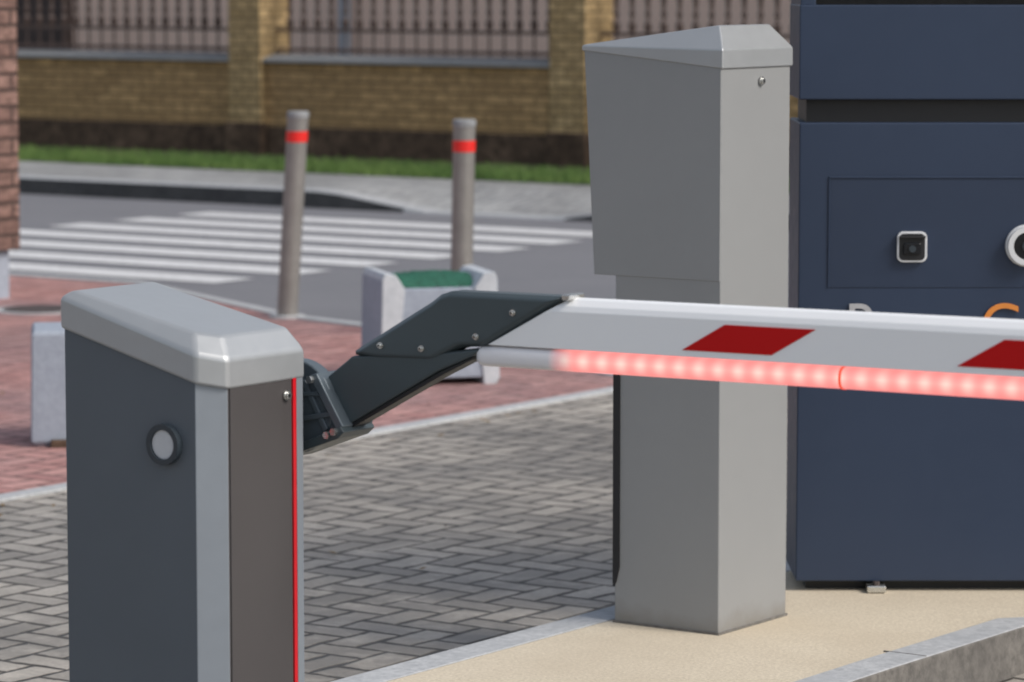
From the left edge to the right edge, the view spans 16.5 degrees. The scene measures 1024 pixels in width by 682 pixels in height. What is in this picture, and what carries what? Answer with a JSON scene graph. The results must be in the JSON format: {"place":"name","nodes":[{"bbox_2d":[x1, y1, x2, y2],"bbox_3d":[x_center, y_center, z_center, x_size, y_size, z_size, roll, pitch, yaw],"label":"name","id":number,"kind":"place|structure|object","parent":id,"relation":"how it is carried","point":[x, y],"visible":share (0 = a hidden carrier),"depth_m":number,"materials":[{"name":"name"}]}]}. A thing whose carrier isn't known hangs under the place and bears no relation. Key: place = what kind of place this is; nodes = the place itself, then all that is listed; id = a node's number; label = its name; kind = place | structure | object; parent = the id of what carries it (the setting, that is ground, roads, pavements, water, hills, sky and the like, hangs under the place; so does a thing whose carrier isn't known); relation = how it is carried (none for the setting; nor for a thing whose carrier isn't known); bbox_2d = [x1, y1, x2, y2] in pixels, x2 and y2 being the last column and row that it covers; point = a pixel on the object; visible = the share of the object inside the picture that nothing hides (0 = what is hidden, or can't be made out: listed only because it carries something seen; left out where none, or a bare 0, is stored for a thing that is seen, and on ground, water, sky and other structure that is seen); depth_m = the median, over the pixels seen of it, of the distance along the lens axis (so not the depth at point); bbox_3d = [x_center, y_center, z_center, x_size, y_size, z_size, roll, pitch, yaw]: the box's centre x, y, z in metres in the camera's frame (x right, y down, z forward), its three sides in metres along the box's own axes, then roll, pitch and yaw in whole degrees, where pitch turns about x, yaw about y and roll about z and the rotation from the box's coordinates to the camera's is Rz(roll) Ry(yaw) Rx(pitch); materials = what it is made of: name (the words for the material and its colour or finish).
{"place":"outdoors","nodes":[
{"label":"outdoors","id":0,"kind":"place"},
{"bbox_2d":[18,142,589,184],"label":"ground","id":1,"kind":"structure","parent":0,"point":[272,171],"depth_m":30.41,"materials":[{"name":"green plant"}]},
{"bbox_2d":[18,118,789,165],"bbox_3d":[3.203,-1.266,27.258,70.000,0.470,0.360,4,7,35],"label":"foundation","id":2,"kind":"object","parent":1,"relation":"on","point":[438,146],"depth_m":30.48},
{"bbox_2d":[17,57,797,184],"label":"brick fence wall","id":3,"kind":"structure","parent":2,"relation":"on","point":[488,99],"depth_m":30.45,"materials":[{"name":"brick"}]},
{"bbox_2d":[228,0,288,122],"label":"pillar","id":4,"kind":"structure","parent":3,"relation":"on","point":[254,38],"depth_m":30.75,"materials":[{"name":"brick"}]},
{"bbox_2d":[17,49,548,67],"bbox_3d":[3.203,-2.091,27.170,70.000,0.070,0.420,4,7,35],"label":"coping","id":5,"kind":"object","parent":3,"relation":"on","point":[336,58],"depth_m":30.45,"materials":[{"name":"concrete"}]},
{"bbox_2d":[16,0,789,57],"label":"metal picket fence","id":6,"kind":"object","parent":5,"relation":"on","point":[359,30],"visible":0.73,"depth_m":30.26,"materials":[{"name":"metal"}]},
{"bbox_2d":[549,0,612,132],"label":"pillar","id":7,"kind":"structure","parent":3,"relation":"on","point":[575,26],"depth_m":28.81,"materials":[{"name":"brick"}]},
{"bbox_2d":[73,0,790,57],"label":"walls","id":8,"kind":"structure","parent":1,"relation":"on","point":[624,18],"depth_m":33.75,"materials":[{"name":"paint"}]},
{"bbox_2d":[65,0,72,49],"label":"door frame","id":9,"kind":"object","parent":8,"relation":"attached to","point":[69,15],"visible":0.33,"depth_m":36.21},
{"bbox_2d":[16,0,62,49],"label":"door","id":10,"kind":"structure","parent":9,"relation":"in","point":[44,32],"depth_m":36.41,"materials":[{"name":"metal"}]},
{"bbox_2d":[338,0,350,54],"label":"drainpipe","id":11,"kind":"object","parent":8,"relation":"attached to","point":[340,18],"depth_m":34.05,"materials":[{"name":"metal"}]},
{"bbox_2d":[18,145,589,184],"bbox_3d":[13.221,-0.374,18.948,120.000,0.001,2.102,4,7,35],"label":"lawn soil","id":12,"kind":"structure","parent":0,"point":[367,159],"depth_m":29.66,"materials":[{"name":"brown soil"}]},
{"bbox_2d":[19,161,591,215],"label":"sidewalk","id":13,"kind":"structure","parent":0,"point":[528,198],"depth_m":26.47,"materials":[{"name":"grey concrete"}]},
{"bbox_2d":[0,276,612,493],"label":"red brick pavement","id":14,"kind":"structure","parent":0,"point":[26,463],"depth_m":14.85,"materials":[{"name":"red brick"}]},
{"bbox_2d":[0,250,8,298],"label":"plinth","id":15,"kind":"structure","parent":14,"relation":"on","point":[4,274],"depth_m":18.70,"materials":[{"name":"concrete"}]},
{"bbox_2d":[0,0,19,250],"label":"shaft","id":16,"kind":"object","parent":15,"relation":"on","point":[9,201],"visible":1,"depth_m":18.60,"materials":[{"name":"brown brick"}]},
{"bbox_2d":[0,305,60,314],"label":"manhole cover","id":17,"kind":"object","parent":14,"relation":"on","point":[36,309],"visible":0.69,"depth_m":18.00,"materials":[{"name":"metal"}]},
{"bbox_2d":[31,322,65,447],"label":"concrete block","id":18,"kind":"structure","parent":14,"relation":"on","point":[48,409],"depth_m":12.90,"materials":[{"name":"concrete"}]},
{"bbox_2d":[269,111,308,318],"bbox_3d":[-1.114,-0.626,17.642,0.207,1.045,0.180,0,6,0],"label":"steel bollard","id":19,"kind":"object","parent":14,"relation":"on","point":[292,210],"visible":1,"depth_m":17.60,"materials":[{"name":"metal"}]},
{"bbox_2d":[361,264,499,383],"bbox_3d":[-0.350,-0.068,14.976,0.519,0.476,0.380,-2,6,-15],"label":"concrete planter","id":20,"kind":"object","parent":14,"relation":"on","point":[390,300],"visible":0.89,"depth_m":14.84,"materials":[{"name":"grey concrete"}]},
{"bbox_2d":[9,194,788,396],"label":"asphalt road","id":21,"kind":"structure","parent":0,"point":[335,292],"depth_m":21.87,"materials":[{"name":"grey asphalt"}]},
{"bbox_2d":[9,212,592,282],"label":"crosswalk markings","id":22,"kind":"object","parent":21,"relation":"on","point":[146,274],"visible":0.81,"depth_m":22.45,"materials":[{"name":"paint"}]},
{"bbox_2d":[0,272,612,501],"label":"kerb edging","id":23,"kind":"object","parent":21,"relation":"on","point":[32,492],"visible":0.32,"depth_m":14.16,"materials":[{"name":"concrete"}]},
{"bbox_2d":[19,175,788,231],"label":"sidewalk kerb","id":24,"kind":"structure","parent":21,"relation":"on","point":[194,192],"depth_m":26.42,"materials":[{"name":"concrete"}]},
{"bbox_2d":[451,119,475,270],"bbox_3d":[-0.245,-0.527,16.708,0.180,1.045,0.180,0,6,0],"label":"steel bollard","id":25,"kind":"object","parent":21,"relation":"on","point":[463,177],"visible":0.52,"depth_m":16.65,"materials":[{"name":"metal"}]},
{"bbox_2d":[0,393,1023,681],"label":"cobbled driveway","id":26,"kind":"structure","parent":0,"point":[520,503],"depth_m":10.75,"materials":[{"name":"grey stone"}]},
{"bbox_2d":[0,392,604,568],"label":"fallen leaves","id":27,"kind":"object","parent":26,"relation":"on","point":[3,504],"visible":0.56,"depth_m":13.06,"materials":[{"name":"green plant"}]},
{"bbox_2d":[61,282,1023,681],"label":"barrier gate","id":28,"kind":"structure","parent":26,"relation":"on","point":[197,428],"depth_m":6.15,"materials":[{"name":"metal"}]},
{"bbox_2d":[331,560,1023,681],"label":"island kerb","id":29,"kind":"structure","parent":26,"relation":"on","point":[991,651],"depth_m":8.52,"materials":[{"name":"concrete"}]},
{"bbox_2d":[388,571,1023,681],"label":"traffic island","id":30,"kind":"structure","parent":26,"relation":"on","point":[815,631],"depth_m":8.56,"materials":[{"name":"beige concrete"}]},
{"bbox_2d":[582,24,792,635],"bbox_3d":[0.439,-0.045,8.826,0.417,1.492,0.335,4,7,35],"label":"tall barrier cabinet","id":31,"kind":"object","parent":30,"relation":"on","point":[688,134],"visible":0.98,"depth_m":8.69,"materials":[{"name":"metal"}]},
{"bbox_2d":[883,650,925,655],"bbox_3d":[0.938,0.810,8.426,0.114,0.132,0.004,4,7,35],"label":"kerb joint","id":32,"kind":"object","parent":30,"relation":"part of","point":[901,652],"visible":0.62,"depth_m":8.43,"materials":[{"name":"grey concrete"}]},
{"bbox_2d":[786,0,1023,592],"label":"payment terminal","id":33,"kind":"object","parent":30,"relation":"on","point":[906,181],"visible":0.76,"depth_m":9.18,"materials":[{"name":"blue metal"}]},
{"bbox_2d":[903,243,920,254],"bbox_3d":[1.039,-0.239,9.154,0.046,0.030,0.009,0,6,0],"label":"camera window","id":34,"kind":"structure","parent":33,"relation":"in","point":[906,246],"depth_m":9.15,"materials":[{"name":"black glass"}]},
{"bbox_2d":[816,0,1023,4],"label":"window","id":35,"kind":"structure","parent":33,"relation":"in","point":[818,2],"depth_m":9.14,"materials":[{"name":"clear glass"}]},
{"bbox_2d":[830,178,1023,287],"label":"door panel","id":36,"kind":"structure","parent":33,"relation":"in","point":[967,223],"depth_m":9.17,"materials":[{"name":"blue metal"}]}
]}

